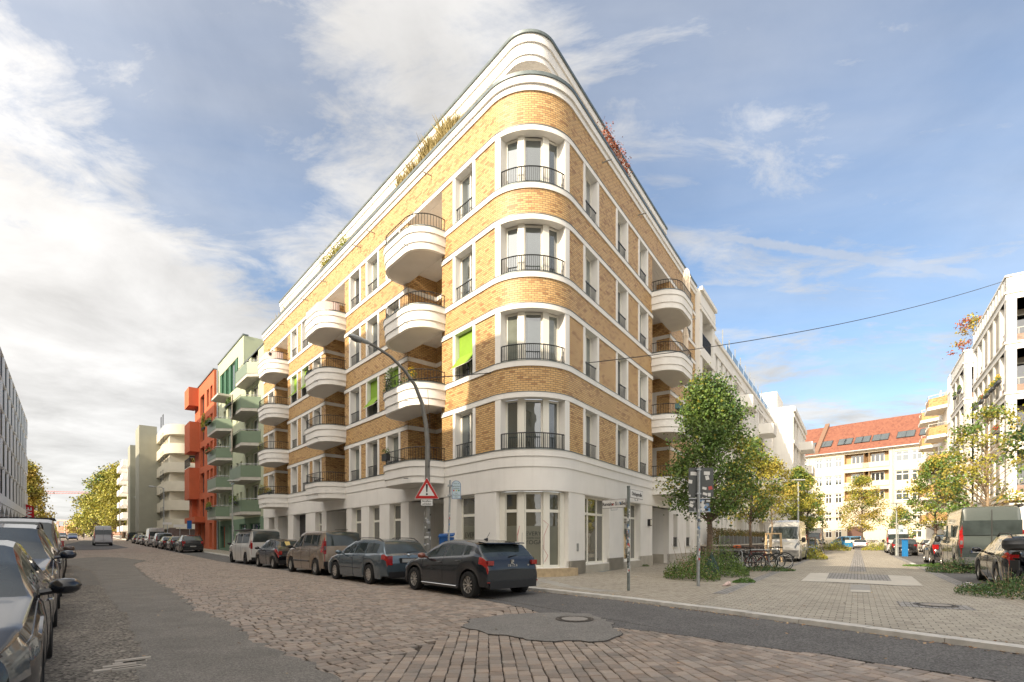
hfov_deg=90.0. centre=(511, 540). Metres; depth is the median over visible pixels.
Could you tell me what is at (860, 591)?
drain slab edge
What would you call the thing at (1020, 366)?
window
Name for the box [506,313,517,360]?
window
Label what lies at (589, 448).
window
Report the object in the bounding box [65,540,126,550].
asphalt patch
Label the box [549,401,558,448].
window
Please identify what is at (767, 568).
ground cover
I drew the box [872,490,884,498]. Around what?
window
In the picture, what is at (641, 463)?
window
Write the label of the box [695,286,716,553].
apartment building
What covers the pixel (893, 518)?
street tree
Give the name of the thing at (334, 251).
roof plants
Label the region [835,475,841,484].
window
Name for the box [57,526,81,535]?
house
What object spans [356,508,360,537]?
window
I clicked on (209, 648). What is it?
asphalt lane
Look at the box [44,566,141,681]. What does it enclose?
worn asphalt
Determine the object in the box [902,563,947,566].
grass tuft
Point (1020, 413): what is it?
window
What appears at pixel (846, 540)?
flatbed truck
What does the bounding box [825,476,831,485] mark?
window
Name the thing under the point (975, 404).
planter box
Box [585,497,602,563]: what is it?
shop window
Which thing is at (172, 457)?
apartment building
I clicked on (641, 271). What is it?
window
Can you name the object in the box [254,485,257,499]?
window
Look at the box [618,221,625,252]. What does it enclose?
window
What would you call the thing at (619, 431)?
window
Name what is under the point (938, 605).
manhole cover
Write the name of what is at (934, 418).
apartment building
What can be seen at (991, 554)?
parked car
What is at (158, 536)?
parked car
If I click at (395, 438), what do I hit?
window
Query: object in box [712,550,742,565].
bike stand
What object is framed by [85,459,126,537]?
autumn tree
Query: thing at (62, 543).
parked car
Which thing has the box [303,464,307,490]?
window
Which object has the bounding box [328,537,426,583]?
parked car
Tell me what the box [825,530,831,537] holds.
window
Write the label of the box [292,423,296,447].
window
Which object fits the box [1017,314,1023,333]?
window
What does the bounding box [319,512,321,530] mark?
window
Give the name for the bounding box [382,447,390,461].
planter box
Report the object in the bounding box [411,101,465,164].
roof plants
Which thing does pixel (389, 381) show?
planter box
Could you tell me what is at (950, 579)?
gutter strip
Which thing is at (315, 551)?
parked car
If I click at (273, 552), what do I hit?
parked car
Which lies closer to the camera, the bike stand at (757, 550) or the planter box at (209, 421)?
the bike stand at (757, 550)
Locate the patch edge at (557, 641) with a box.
[463,618,622,641]
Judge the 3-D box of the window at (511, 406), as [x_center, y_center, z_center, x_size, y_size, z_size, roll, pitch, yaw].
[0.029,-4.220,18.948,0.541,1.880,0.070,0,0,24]
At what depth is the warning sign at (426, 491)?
18.31 m
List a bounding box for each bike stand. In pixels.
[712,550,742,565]
[739,549,769,565]
[748,549,777,565]
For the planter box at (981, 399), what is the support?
attached to the apartment building at (998, 340)
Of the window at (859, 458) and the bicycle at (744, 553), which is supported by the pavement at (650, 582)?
the bicycle at (744, 553)
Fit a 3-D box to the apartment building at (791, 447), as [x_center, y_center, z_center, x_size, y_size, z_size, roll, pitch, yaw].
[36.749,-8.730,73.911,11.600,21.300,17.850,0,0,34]
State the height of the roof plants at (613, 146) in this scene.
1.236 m
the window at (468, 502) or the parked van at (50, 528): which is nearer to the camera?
the parked van at (50, 528)
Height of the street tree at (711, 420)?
8.160 m
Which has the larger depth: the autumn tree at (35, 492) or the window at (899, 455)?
the autumn tree at (35, 492)
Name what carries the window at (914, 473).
in the apartment building at (886, 455)
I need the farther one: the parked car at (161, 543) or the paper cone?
the parked car at (161, 543)
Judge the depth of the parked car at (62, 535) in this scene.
120.89 m
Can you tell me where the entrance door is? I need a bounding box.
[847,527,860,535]
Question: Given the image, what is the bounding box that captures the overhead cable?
[409,281,1003,379]
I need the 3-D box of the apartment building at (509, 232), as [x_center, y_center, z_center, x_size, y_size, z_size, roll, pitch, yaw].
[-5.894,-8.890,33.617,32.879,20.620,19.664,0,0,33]
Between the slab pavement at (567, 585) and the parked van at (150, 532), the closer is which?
the slab pavement at (567, 585)
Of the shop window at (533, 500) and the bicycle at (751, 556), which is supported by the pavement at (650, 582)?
the bicycle at (751, 556)
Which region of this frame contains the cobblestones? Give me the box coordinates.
[70,552,1000,681]
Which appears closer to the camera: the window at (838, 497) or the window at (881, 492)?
the window at (881, 492)
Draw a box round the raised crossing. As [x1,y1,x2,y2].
[827,573,890,584]
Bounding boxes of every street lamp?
[149,486,163,527]
[227,480,238,541]
[348,333,430,551]
[791,479,804,519]
[891,503,901,555]
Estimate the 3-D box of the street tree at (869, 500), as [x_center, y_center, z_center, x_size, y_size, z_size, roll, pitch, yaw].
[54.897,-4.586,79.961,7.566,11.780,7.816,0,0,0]
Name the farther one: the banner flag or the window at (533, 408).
the banner flag
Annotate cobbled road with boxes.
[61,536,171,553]
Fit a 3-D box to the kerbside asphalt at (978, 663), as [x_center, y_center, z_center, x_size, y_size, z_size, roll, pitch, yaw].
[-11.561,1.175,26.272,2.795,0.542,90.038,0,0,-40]
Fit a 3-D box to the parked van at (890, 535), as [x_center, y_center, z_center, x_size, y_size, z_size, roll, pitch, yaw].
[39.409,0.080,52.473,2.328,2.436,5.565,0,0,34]
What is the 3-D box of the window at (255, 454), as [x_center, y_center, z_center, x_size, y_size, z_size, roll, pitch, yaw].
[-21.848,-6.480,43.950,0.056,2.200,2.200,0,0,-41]
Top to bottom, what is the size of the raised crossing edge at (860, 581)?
0.001 m
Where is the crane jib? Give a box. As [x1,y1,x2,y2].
[39,491,86,514]
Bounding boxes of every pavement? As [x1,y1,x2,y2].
[113,536,1023,644]
[537,579,625,591]
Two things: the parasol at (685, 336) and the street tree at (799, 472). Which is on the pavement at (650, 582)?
the street tree at (799, 472)
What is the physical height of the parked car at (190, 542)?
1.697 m
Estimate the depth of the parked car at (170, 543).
52.88 m
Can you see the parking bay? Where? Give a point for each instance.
(964, 577)
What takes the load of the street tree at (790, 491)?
on the pavement at (650, 582)
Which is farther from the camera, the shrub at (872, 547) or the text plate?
the shrub at (872, 547)
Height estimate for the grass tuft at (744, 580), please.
0.206 m
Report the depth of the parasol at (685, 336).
27.83 m
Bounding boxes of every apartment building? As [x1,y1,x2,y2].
[117,459,140,533]
[128,425,166,534]
[157,414,194,535]
[185,368,216,549]
[207,334,263,550]
[258,29,696,576]
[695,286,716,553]
[715,330,776,543]
[760,391,814,520]
[805,413,925,546]
[918,374,950,538]
[950,349,972,508]
[971,272,1023,529]
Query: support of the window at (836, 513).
in the apartment building at (886, 455)
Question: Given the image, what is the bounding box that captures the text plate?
[421,499,432,505]
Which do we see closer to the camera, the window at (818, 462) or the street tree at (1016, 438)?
the street tree at (1016, 438)
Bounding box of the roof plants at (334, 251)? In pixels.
[319,232,349,267]
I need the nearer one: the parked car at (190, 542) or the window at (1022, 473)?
the window at (1022, 473)
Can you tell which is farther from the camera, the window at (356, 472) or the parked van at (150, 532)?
the parked van at (150, 532)
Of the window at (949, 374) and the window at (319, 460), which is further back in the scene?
the window at (949, 374)
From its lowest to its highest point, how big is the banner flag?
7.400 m
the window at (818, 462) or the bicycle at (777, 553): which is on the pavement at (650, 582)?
the bicycle at (777, 553)
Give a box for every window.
[222,526,224,547]
[223,362,234,393]
[231,525,233,543]
[251,523,259,528]
[254,385,257,396]
[254,419,257,430]
[254,452,257,464]
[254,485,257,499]
[288,377,296,401]
[292,333,296,355]
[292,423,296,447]
[293,468,296,492]
[299,370,307,395]
[303,417,307,442]
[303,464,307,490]
[318,460,319,479]
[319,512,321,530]
[351,276,358,306]
[351,333,358,364]
[351,390,358,423]
[351,448,358,480]
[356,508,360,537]
[363,380,376,415]
[368,259,376,290]
[368,320,376,352]
[368,442,376,476]
[373,506,378,538]
[383,369,398,399]
[388,435,398,462]
[394,504,400,538]
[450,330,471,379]
[456,172,471,220]
[456,252,471,299]
[456,411,471,457]
[462,495,474,538]
[506,139,517,183]
[506,226,517,271]
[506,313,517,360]
[506,400,517,448]
[506,492,517,540]
[525,138,541,180]
[525,225,541,270]
[525,312,541,359]
[525,400,541,446]
[525,492,541,567]
[549,141,558,185]
[549,227,558,272]
[549,314,558,361]
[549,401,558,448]
[549,492,558,566]
[585,177,595,220]
[585,255,595,299]
[585,334,595,380]
[585,413,595,457]
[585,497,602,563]
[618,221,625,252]
[618,290,625,324]
[618,360,625,397]
[618,429,624,466]
[623,504,634,559]
[640,250,645,281]
[640,313,645,345]
[640,376,645,409]
[640,439,645,473]
[816,459,821,468]
[816,477,821,486]
[825,458,831,467]
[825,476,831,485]
[825,494,831,503]
[825,512,831,521]
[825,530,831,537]
[835,457,841,466]
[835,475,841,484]
[835,493,841,502]
[835,512,841,520]
[835,530,841,537]
[851,455,862,463]
[851,473,862,481]
[871,453,884,461]
[871,472,884,480]
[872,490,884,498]
[895,450,908,461]
[895,470,908,480]
[895,490,908,499]
[912,449,921,459]
[912,469,920,479]
[912,509,921,518]
[912,529,921,537]
[948,374,949,394]
[948,404,949,423]
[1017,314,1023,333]
[1017,362,1023,383]
[1017,410,1023,433]
[1017,459,1023,484]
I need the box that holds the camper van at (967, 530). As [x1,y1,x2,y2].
[934,503,1023,570]
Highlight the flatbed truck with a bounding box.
[829,536,884,547]
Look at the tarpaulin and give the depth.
17.24 m
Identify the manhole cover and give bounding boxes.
[556,616,593,621]
[913,603,959,606]
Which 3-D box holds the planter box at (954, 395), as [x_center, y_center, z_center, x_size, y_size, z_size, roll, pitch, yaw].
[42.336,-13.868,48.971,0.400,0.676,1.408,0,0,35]
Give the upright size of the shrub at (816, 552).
1.396 m
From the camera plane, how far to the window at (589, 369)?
20.94 m
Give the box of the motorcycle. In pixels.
[1001,538,1023,589]
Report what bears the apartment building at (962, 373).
on the pavement at (650, 582)
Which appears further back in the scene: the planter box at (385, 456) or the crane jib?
the crane jib
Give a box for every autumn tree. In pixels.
[26,459,57,521]
[59,490,115,536]
[64,514,88,536]
[66,463,125,533]
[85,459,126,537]
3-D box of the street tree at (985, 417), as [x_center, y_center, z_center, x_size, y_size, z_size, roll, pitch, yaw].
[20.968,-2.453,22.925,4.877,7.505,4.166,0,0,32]
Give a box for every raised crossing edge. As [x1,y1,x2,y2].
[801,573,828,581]
[825,578,893,584]
[888,575,922,585]
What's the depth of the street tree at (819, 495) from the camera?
53.81 m
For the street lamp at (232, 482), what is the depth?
41.30 m
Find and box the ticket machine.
[438,533,454,543]
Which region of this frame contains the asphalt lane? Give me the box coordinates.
[67,557,341,681]
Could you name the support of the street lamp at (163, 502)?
on the pavement at (650, 582)
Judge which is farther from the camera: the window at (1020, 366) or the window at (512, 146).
the window at (1020, 366)
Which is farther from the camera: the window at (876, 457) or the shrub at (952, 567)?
the window at (876, 457)
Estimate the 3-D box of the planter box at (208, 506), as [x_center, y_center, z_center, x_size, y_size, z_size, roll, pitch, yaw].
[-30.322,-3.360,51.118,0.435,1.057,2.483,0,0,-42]
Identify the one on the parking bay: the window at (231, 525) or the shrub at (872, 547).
the shrub at (872, 547)
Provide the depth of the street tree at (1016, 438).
14.49 m
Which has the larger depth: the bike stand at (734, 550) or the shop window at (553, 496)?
the bike stand at (734, 550)
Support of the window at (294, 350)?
in the apartment building at (509, 232)
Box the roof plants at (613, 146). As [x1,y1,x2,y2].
[597,117,632,176]
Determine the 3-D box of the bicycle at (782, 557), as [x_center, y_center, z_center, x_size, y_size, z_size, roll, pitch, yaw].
[12.600,0.777,24.730,1.776,1.075,0.599,0,0,36]
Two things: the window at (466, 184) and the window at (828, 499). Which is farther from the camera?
the window at (828, 499)
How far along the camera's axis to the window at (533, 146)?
18.82 m
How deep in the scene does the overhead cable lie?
23.47 m
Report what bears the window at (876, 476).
in the apartment building at (886, 455)
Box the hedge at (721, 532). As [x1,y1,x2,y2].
[706,526,767,544]
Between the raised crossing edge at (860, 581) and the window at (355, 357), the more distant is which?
the window at (355, 357)
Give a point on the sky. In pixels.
(170, 170)
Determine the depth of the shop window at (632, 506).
24.94 m
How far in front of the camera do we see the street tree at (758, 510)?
25.09 m
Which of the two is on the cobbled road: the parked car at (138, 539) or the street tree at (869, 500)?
the parked car at (138, 539)
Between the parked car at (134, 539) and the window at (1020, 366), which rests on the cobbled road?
the parked car at (134, 539)
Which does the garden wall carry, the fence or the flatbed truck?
the fence
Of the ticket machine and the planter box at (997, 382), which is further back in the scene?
the planter box at (997, 382)
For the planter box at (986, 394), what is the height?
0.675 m
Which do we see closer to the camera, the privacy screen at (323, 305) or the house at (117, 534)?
the privacy screen at (323, 305)
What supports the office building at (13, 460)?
on the ground at (418, 649)
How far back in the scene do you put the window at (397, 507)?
25.20 m
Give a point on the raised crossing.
(859, 576)
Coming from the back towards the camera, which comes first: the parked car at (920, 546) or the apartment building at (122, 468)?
the apartment building at (122, 468)
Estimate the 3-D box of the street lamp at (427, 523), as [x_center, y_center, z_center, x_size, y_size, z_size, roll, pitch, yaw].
[-4.124,-2.637,17.538,3.089,8.114,0.340,0,0,-39]
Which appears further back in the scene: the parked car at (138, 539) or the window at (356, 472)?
the parked car at (138, 539)
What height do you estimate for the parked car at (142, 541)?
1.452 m
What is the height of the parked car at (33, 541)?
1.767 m
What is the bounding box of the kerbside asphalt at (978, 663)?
[160,548,1023,681]
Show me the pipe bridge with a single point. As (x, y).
(64, 525)
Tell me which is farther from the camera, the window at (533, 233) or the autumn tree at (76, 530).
the autumn tree at (76, 530)
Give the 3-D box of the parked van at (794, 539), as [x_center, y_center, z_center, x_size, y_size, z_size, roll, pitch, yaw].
[17.886,0.001,33.369,2.479,2.595,5.933,0,0,34]
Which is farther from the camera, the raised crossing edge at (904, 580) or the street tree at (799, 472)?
the street tree at (799, 472)
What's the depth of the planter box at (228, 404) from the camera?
44.35 m
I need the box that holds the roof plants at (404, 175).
[393,158,417,187]
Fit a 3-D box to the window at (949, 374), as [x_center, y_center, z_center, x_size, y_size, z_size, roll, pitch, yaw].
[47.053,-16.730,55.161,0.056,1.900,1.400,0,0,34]
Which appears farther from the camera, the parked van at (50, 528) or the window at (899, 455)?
the window at (899, 455)
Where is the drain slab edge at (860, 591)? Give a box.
[850,590,869,591]
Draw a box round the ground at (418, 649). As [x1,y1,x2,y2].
[78,552,556,681]
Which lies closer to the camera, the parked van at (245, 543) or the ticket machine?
the ticket machine
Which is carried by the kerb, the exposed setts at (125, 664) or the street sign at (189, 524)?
the street sign at (189, 524)
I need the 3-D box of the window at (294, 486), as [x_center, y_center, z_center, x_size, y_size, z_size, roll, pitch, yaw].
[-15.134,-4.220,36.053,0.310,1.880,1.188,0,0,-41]
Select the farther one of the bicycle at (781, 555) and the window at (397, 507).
the window at (397, 507)
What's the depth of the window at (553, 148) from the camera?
19.06 m
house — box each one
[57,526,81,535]
[113,531,126,535]
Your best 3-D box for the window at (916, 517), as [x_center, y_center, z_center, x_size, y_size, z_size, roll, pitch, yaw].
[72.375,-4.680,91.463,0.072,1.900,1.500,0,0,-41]
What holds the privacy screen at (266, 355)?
attached to the apartment building at (509, 232)
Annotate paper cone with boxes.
[722,581,730,585]
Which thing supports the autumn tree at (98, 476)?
on the ground at (418, 649)
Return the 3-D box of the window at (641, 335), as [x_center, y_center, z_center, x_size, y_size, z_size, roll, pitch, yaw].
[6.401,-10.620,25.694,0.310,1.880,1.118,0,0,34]
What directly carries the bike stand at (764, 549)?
on the pavement at (650, 582)
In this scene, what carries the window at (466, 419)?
in the apartment building at (509, 232)
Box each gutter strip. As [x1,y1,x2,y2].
[714,550,831,593]
[880,550,968,586]
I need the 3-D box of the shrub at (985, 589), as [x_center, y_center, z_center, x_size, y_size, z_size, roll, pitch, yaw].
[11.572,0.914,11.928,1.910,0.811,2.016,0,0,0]
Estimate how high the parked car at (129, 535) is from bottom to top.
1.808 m
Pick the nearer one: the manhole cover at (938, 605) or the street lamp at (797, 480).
the manhole cover at (938, 605)
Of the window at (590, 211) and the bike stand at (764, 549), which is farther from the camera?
the bike stand at (764, 549)
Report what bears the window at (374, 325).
in the apartment building at (509, 232)
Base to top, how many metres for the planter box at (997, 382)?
0.691 m
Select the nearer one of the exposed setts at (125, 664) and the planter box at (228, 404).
the exposed setts at (125, 664)
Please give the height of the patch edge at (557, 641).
0.001 m
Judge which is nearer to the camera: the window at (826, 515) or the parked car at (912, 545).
the parked car at (912, 545)
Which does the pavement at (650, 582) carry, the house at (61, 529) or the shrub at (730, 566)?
the shrub at (730, 566)
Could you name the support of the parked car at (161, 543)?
on the kerbside asphalt at (978, 663)
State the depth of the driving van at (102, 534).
68.43 m
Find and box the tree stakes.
[765,533,782,561]
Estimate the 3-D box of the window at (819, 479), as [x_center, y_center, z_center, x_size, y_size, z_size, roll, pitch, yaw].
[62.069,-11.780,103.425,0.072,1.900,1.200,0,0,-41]
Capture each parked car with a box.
[0,522,76,626]
[0,540,81,681]
[58,532,65,577]
[59,533,66,538]
[125,532,137,540]
[131,534,142,542]
[134,535,142,543]
[139,535,144,544]
[150,533,171,547]
[157,536,170,548]
[164,536,180,550]
[174,535,203,552]
[255,539,297,568]
[286,529,360,574]
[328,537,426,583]
[404,533,537,597]
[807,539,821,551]
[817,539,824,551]
[851,539,869,548]
[887,538,918,555]
[918,539,929,551]
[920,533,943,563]
[971,533,1023,585]
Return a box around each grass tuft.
[732,577,755,582]
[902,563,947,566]
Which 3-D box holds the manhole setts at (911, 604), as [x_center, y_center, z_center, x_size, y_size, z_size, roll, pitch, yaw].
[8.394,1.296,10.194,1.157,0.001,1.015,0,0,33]
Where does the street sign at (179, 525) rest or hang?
on the pavement at (650, 582)
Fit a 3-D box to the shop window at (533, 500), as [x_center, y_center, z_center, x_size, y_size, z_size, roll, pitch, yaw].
[0.785,-0.390,18.786,0.724,2.780,0.082,0,0,-3]
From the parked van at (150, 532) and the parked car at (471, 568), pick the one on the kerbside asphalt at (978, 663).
the parked car at (471, 568)
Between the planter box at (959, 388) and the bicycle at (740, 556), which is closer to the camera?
the bicycle at (740, 556)
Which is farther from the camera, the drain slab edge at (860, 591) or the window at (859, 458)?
the window at (859, 458)
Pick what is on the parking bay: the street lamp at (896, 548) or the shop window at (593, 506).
the street lamp at (896, 548)
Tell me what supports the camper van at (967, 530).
on the parking bay
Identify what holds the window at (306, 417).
in the apartment building at (509, 232)
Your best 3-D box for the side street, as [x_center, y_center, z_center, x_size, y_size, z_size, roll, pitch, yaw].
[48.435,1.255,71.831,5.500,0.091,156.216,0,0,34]
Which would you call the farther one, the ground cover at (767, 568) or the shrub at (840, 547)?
the shrub at (840, 547)
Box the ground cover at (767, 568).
[729,564,795,571]
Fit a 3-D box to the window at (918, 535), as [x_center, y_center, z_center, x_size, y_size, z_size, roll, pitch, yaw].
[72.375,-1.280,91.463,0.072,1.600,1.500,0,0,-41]
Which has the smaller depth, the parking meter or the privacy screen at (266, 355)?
the privacy screen at (266, 355)
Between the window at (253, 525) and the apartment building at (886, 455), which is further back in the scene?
the apartment building at (886, 455)
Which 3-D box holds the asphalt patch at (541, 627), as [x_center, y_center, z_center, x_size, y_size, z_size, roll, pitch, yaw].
[0.451,1.421,8.550,2.562,0.030,2.870,0,0,0]
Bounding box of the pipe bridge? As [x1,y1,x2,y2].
[55,520,76,532]
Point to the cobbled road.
(133, 547)
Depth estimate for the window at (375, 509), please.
26.93 m
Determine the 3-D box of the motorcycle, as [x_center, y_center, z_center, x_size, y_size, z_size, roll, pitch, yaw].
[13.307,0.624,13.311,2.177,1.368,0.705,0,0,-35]
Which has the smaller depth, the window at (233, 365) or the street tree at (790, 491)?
the street tree at (790, 491)
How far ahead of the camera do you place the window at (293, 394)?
36.10 m
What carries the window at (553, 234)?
in the apartment building at (509, 232)
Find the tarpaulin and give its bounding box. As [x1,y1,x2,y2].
[703,552,718,578]
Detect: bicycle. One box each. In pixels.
[716,545,756,566]
[722,546,765,569]
[736,545,770,565]
[736,546,777,568]
[743,545,785,566]
[750,546,793,569]
[756,545,793,567]
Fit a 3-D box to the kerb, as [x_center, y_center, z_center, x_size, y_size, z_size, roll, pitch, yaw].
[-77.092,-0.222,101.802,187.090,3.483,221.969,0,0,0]
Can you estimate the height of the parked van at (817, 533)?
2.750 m
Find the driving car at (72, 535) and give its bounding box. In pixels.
[66,533,79,539]
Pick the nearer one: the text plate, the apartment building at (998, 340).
the text plate
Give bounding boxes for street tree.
[653,362,773,555]
[715,432,791,563]
[746,456,806,559]
[773,465,824,528]
[788,474,830,538]
[836,473,890,548]
[885,508,917,537]
[887,456,976,533]
[921,400,1023,509]
[1002,418,1023,458]
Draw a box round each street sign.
[163,522,171,532]
[173,524,185,535]
[187,520,191,534]
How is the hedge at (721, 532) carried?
on the garden wall
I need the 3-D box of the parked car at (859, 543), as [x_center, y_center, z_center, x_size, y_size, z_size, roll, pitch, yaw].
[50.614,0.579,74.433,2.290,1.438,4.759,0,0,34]
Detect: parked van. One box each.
[0,517,74,596]
[142,528,163,545]
[227,529,280,563]
[761,520,806,561]
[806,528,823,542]
[882,529,908,552]
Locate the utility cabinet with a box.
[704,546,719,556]
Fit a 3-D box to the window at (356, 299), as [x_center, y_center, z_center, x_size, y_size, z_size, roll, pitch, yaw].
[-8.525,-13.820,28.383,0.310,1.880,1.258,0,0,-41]
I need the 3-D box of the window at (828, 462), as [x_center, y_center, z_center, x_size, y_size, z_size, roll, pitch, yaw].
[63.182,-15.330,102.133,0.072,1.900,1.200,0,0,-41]
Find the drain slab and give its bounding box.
[850,584,870,592]
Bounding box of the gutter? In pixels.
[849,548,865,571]
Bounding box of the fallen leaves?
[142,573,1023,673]
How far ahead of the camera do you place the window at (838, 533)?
100.81 m
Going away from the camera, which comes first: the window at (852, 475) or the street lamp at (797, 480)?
the street lamp at (797, 480)
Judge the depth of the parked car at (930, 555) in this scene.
27.17 m
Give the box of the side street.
[699,547,1023,643]
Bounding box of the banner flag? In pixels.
[25,504,33,517]
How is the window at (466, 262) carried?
in the apartment building at (509, 232)
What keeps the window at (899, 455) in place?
in the apartment building at (886, 455)
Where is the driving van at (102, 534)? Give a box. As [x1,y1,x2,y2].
[90,526,112,545]
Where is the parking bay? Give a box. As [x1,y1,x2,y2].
[880,548,1023,592]
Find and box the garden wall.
[700,543,763,558]
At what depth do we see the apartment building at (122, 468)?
124.89 m
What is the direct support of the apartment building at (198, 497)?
on the ground at (418, 649)
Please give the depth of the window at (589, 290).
20.93 m
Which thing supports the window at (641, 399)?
in the apartment building at (509, 232)
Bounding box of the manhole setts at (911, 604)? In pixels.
[896,601,975,609]
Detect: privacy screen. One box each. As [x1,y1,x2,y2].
[259,351,282,362]
[306,301,338,318]
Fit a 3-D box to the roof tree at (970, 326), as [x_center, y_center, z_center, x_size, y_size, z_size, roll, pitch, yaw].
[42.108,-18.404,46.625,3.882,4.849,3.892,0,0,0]
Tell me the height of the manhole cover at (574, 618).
0.005 m
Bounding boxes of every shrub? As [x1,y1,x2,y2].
[663,544,720,581]
[687,535,749,577]
[793,545,827,559]
[824,538,851,550]
[862,538,884,550]
[925,550,975,573]
[953,563,1023,599]
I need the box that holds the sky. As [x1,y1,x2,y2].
[0,0,1023,525]
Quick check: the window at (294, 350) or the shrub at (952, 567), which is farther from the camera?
the window at (294, 350)
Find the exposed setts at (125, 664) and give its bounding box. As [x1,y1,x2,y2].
[93,656,150,673]
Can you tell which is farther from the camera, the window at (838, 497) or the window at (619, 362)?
the window at (838, 497)
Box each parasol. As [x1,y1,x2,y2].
[682,327,688,354]
[683,268,690,299]
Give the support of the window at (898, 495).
in the apartment building at (886, 455)
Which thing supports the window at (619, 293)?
in the apartment building at (509, 232)
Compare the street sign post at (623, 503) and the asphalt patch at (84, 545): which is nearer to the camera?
the street sign post at (623, 503)
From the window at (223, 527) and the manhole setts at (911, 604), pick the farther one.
the window at (223, 527)
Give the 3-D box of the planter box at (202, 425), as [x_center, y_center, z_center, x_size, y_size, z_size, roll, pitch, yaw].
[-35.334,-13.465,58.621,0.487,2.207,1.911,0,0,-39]
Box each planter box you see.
[201,413,204,431]
[204,444,210,454]
[205,418,211,425]
[205,503,211,511]
[225,397,231,409]
[229,494,237,506]
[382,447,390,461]
[383,367,396,396]
[406,366,416,381]
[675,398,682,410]
[952,391,957,399]
[957,385,961,393]
[972,400,978,410]
[977,394,983,404]
[983,388,989,398]
[988,381,995,392]
[992,425,999,435]
[993,374,1001,386]
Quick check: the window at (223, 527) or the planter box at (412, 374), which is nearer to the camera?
the planter box at (412, 374)
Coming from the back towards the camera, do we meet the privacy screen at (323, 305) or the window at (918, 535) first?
the window at (918, 535)
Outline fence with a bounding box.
[719,535,764,544]
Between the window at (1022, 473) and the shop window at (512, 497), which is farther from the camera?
the window at (1022, 473)
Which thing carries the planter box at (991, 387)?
attached to the apartment building at (998, 340)
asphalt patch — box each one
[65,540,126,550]
[461,612,621,642]
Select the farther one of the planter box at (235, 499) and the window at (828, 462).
the window at (828, 462)
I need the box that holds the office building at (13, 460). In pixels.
[0,347,27,516]
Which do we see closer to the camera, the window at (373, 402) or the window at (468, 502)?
the window at (468, 502)
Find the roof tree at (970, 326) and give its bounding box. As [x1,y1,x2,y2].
[942,312,981,358]
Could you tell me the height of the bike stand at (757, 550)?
0.885 m
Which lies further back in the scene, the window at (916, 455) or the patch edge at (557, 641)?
the window at (916, 455)
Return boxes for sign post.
[602,486,642,590]
[688,467,712,585]
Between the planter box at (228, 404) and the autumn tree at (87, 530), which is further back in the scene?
the autumn tree at (87, 530)
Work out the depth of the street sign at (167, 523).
67.17 m
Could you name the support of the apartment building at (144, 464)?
on the pavement at (650, 582)
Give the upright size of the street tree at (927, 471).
7.498 m
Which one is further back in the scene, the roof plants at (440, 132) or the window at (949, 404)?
the window at (949, 404)
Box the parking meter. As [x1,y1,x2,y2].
[902,540,907,555]
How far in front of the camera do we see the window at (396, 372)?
25.01 m
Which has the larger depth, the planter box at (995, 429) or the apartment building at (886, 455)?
the apartment building at (886, 455)
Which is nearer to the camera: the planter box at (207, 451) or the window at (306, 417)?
the window at (306, 417)
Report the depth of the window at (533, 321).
18.82 m
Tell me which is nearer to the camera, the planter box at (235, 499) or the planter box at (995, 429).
the planter box at (995, 429)
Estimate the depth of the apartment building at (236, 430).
46.91 m
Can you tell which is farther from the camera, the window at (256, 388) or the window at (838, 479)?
the window at (838, 479)
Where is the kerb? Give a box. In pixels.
[113,537,1023,653]
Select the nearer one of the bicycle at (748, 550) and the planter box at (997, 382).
the bicycle at (748, 550)
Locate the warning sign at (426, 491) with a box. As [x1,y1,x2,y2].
[415,478,438,498]
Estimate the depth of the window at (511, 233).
18.95 m
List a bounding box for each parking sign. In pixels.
[447,480,460,540]
[898,524,903,555]
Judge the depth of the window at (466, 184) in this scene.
20.75 m
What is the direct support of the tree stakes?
on the pavement at (650, 582)

